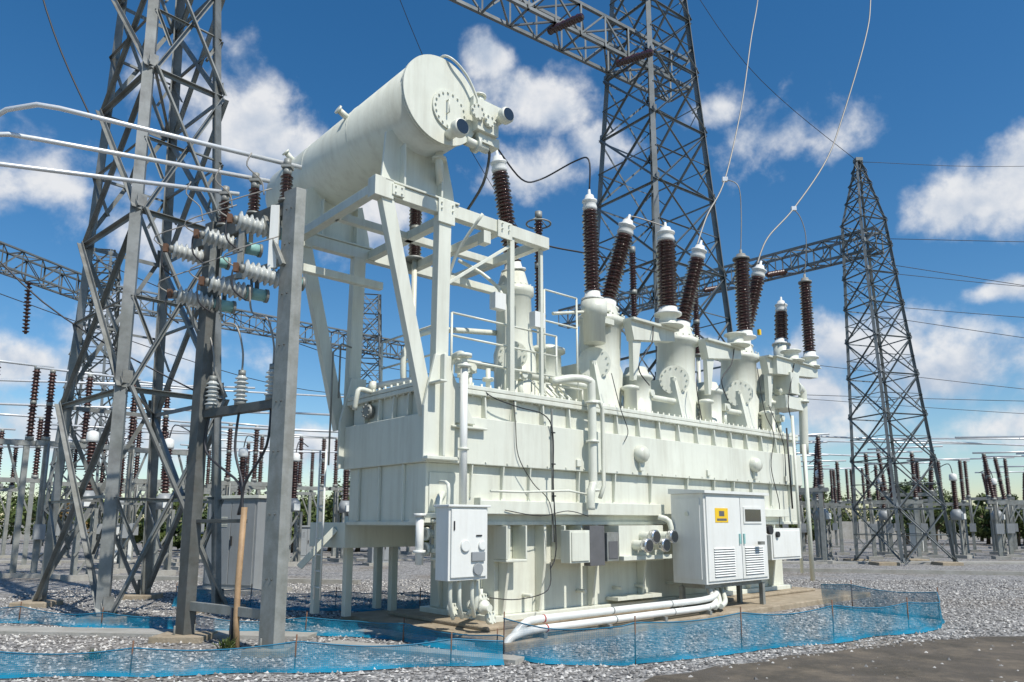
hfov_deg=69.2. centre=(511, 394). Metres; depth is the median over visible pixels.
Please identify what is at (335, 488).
disconnect switch
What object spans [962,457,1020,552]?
disconnect switch
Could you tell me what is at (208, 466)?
disconnect switch
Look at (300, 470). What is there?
disconnect switch
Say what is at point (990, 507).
disconnect switch
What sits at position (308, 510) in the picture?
disconnect switch
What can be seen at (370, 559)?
equipment kiosk
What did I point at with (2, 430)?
disconnect switch
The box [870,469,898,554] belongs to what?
instrument transformer
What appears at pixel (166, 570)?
instrument transformer
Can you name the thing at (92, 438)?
instrument transformer
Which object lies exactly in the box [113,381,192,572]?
disconnect switch
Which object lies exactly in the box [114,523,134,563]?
equipment kiosk
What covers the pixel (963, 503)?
disconnect switch
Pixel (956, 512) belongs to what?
instrument transformer
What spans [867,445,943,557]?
disconnect switch
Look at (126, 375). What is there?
steel lattice tower
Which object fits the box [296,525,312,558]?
equipment kiosk
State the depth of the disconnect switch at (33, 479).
26.76 m
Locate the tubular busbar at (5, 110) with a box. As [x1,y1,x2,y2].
[0,102,301,220]
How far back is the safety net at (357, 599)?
13.57 m
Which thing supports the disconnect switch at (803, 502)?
on the ground
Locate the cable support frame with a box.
[148,164,305,657]
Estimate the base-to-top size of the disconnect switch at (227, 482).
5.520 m
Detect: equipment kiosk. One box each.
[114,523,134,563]
[197,495,291,595]
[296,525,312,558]
[362,547,399,565]
[907,523,930,552]
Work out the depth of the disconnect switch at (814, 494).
32.87 m
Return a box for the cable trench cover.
[0,558,1023,664]
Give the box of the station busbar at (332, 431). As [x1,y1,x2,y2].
[0,378,1023,460]
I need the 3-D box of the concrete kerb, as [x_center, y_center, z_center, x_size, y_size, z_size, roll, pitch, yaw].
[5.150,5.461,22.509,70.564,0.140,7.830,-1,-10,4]
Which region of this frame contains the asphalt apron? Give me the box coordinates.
[643,636,1023,681]
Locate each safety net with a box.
[0,602,503,651]
[0,632,503,677]
[172,582,429,611]
[503,580,944,665]
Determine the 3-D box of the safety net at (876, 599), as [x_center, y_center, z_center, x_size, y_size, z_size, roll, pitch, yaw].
[3.771,3.179,10.639,8.068,0.557,2.586,8,-13,-40]
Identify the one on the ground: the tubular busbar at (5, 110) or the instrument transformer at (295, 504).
the instrument transformer at (295, 504)
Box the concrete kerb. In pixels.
[0,568,1023,584]
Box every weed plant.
[82,649,109,658]
[212,635,237,650]
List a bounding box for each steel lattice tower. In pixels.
[9,0,245,623]
[449,0,732,407]
[558,157,963,565]
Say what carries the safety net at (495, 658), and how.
on the ground
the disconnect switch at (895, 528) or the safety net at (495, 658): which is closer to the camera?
the safety net at (495, 658)
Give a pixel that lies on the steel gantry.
(378, 338)
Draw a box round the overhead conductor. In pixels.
[0,0,1023,413]
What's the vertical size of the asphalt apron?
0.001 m
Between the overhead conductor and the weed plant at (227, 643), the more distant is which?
the overhead conductor
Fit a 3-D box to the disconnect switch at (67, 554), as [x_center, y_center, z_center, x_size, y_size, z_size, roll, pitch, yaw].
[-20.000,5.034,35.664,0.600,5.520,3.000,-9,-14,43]
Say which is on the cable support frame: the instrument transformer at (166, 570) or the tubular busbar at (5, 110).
the tubular busbar at (5, 110)
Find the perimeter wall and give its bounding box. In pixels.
[0,519,1022,538]
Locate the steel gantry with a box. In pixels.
[0,241,404,558]
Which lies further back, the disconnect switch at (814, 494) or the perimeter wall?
the perimeter wall
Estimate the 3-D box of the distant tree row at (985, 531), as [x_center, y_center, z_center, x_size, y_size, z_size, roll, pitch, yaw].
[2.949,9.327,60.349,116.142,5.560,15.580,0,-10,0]
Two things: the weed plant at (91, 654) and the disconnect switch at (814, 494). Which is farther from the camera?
the disconnect switch at (814, 494)
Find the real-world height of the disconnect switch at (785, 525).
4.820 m
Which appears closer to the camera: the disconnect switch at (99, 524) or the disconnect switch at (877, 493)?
the disconnect switch at (99, 524)
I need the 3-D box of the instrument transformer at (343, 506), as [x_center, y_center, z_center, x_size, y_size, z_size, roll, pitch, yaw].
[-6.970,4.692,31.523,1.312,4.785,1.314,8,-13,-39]
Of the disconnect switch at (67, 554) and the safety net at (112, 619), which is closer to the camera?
the safety net at (112, 619)
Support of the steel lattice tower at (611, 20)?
on the ground
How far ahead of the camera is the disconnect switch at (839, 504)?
37.87 m
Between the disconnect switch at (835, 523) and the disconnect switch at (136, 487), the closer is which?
the disconnect switch at (136, 487)
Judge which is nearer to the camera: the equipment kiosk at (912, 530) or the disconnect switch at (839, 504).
the disconnect switch at (839, 504)
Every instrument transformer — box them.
[60,416,107,581]
[97,437,143,567]
[152,424,189,575]
[237,435,259,494]
[288,441,308,566]
[330,470,356,561]
[809,459,838,560]
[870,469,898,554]
[938,464,973,558]
[979,470,1008,554]
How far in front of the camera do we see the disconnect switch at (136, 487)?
30.20 m
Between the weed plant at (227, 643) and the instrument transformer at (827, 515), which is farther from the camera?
the instrument transformer at (827, 515)
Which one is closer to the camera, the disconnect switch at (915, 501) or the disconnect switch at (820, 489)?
the disconnect switch at (820, 489)
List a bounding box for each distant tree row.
[0,472,1023,543]
[0,481,987,520]
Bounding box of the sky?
[0,0,1023,520]
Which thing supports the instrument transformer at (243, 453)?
on the ground
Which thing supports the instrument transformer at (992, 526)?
on the ground
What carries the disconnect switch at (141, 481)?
on the ground
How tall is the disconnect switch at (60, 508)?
5.520 m
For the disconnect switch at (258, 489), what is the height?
5.520 m
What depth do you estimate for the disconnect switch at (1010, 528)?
35.20 m
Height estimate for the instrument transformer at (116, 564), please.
4.785 m
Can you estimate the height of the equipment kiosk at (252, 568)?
2.270 m
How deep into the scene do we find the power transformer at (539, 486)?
12.20 m
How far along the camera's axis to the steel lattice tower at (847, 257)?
30.92 m
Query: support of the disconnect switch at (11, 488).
on the ground
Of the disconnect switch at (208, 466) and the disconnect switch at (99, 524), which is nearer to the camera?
the disconnect switch at (99, 524)
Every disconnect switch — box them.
[0,360,53,577]
[0,413,55,568]
[0,428,15,487]
[0,438,24,557]
[24,366,140,573]
[50,423,129,564]
[62,439,126,557]
[94,436,158,558]
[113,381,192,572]
[122,416,190,567]
[128,426,189,561]
[174,444,237,555]
[199,430,267,561]
[199,439,253,558]
[221,421,268,494]
[264,446,320,524]
[267,433,327,557]
[327,436,367,557]
[367,547,414,554]
[398,525,430,557]
[782,433,833,563]
[783,465,829,527]
[796,441,827,556]
[798,454,827,556]
[799,460,849,554]
[808,468,861,550]
[829,467,871,547]
[855,451,929,559]
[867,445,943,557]
[868,462,928,553]
[883,462,939,549]
[907,458,975,555]
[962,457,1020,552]
[972,451,1023,558]
[975,471,1023,548]
[986,455,1023,556]
[999,466,1023,551]
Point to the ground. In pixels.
(408, 569)
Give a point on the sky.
(937, 82)
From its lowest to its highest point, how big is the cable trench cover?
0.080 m
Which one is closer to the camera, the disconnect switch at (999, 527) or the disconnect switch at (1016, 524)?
the disconnect switch at (999, 527)
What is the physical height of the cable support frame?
6.555 m
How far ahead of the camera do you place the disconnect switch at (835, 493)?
43.49 m
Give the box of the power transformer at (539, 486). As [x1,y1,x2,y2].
[265,54,870,651]
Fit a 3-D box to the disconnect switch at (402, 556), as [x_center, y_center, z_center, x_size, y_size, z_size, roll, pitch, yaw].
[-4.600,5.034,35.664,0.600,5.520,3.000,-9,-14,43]
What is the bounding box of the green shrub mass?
[100,498,1023,552]
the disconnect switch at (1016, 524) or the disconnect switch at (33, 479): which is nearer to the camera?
the disconnect switch at (33, 479)
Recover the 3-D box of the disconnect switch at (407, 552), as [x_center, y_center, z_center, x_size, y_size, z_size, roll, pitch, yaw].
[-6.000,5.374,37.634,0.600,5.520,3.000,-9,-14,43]
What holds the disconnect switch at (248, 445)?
on the ground
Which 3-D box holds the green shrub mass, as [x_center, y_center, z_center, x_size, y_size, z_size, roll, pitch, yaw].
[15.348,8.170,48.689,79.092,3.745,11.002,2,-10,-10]
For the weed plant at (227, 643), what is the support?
on the ground
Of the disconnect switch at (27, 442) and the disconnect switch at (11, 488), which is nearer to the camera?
the disconnect switch at (27, 442)
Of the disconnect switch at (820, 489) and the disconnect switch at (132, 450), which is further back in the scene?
the disconnect switch at (820, 489)
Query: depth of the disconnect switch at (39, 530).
22.88 m
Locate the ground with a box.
[0,539,1023,681]

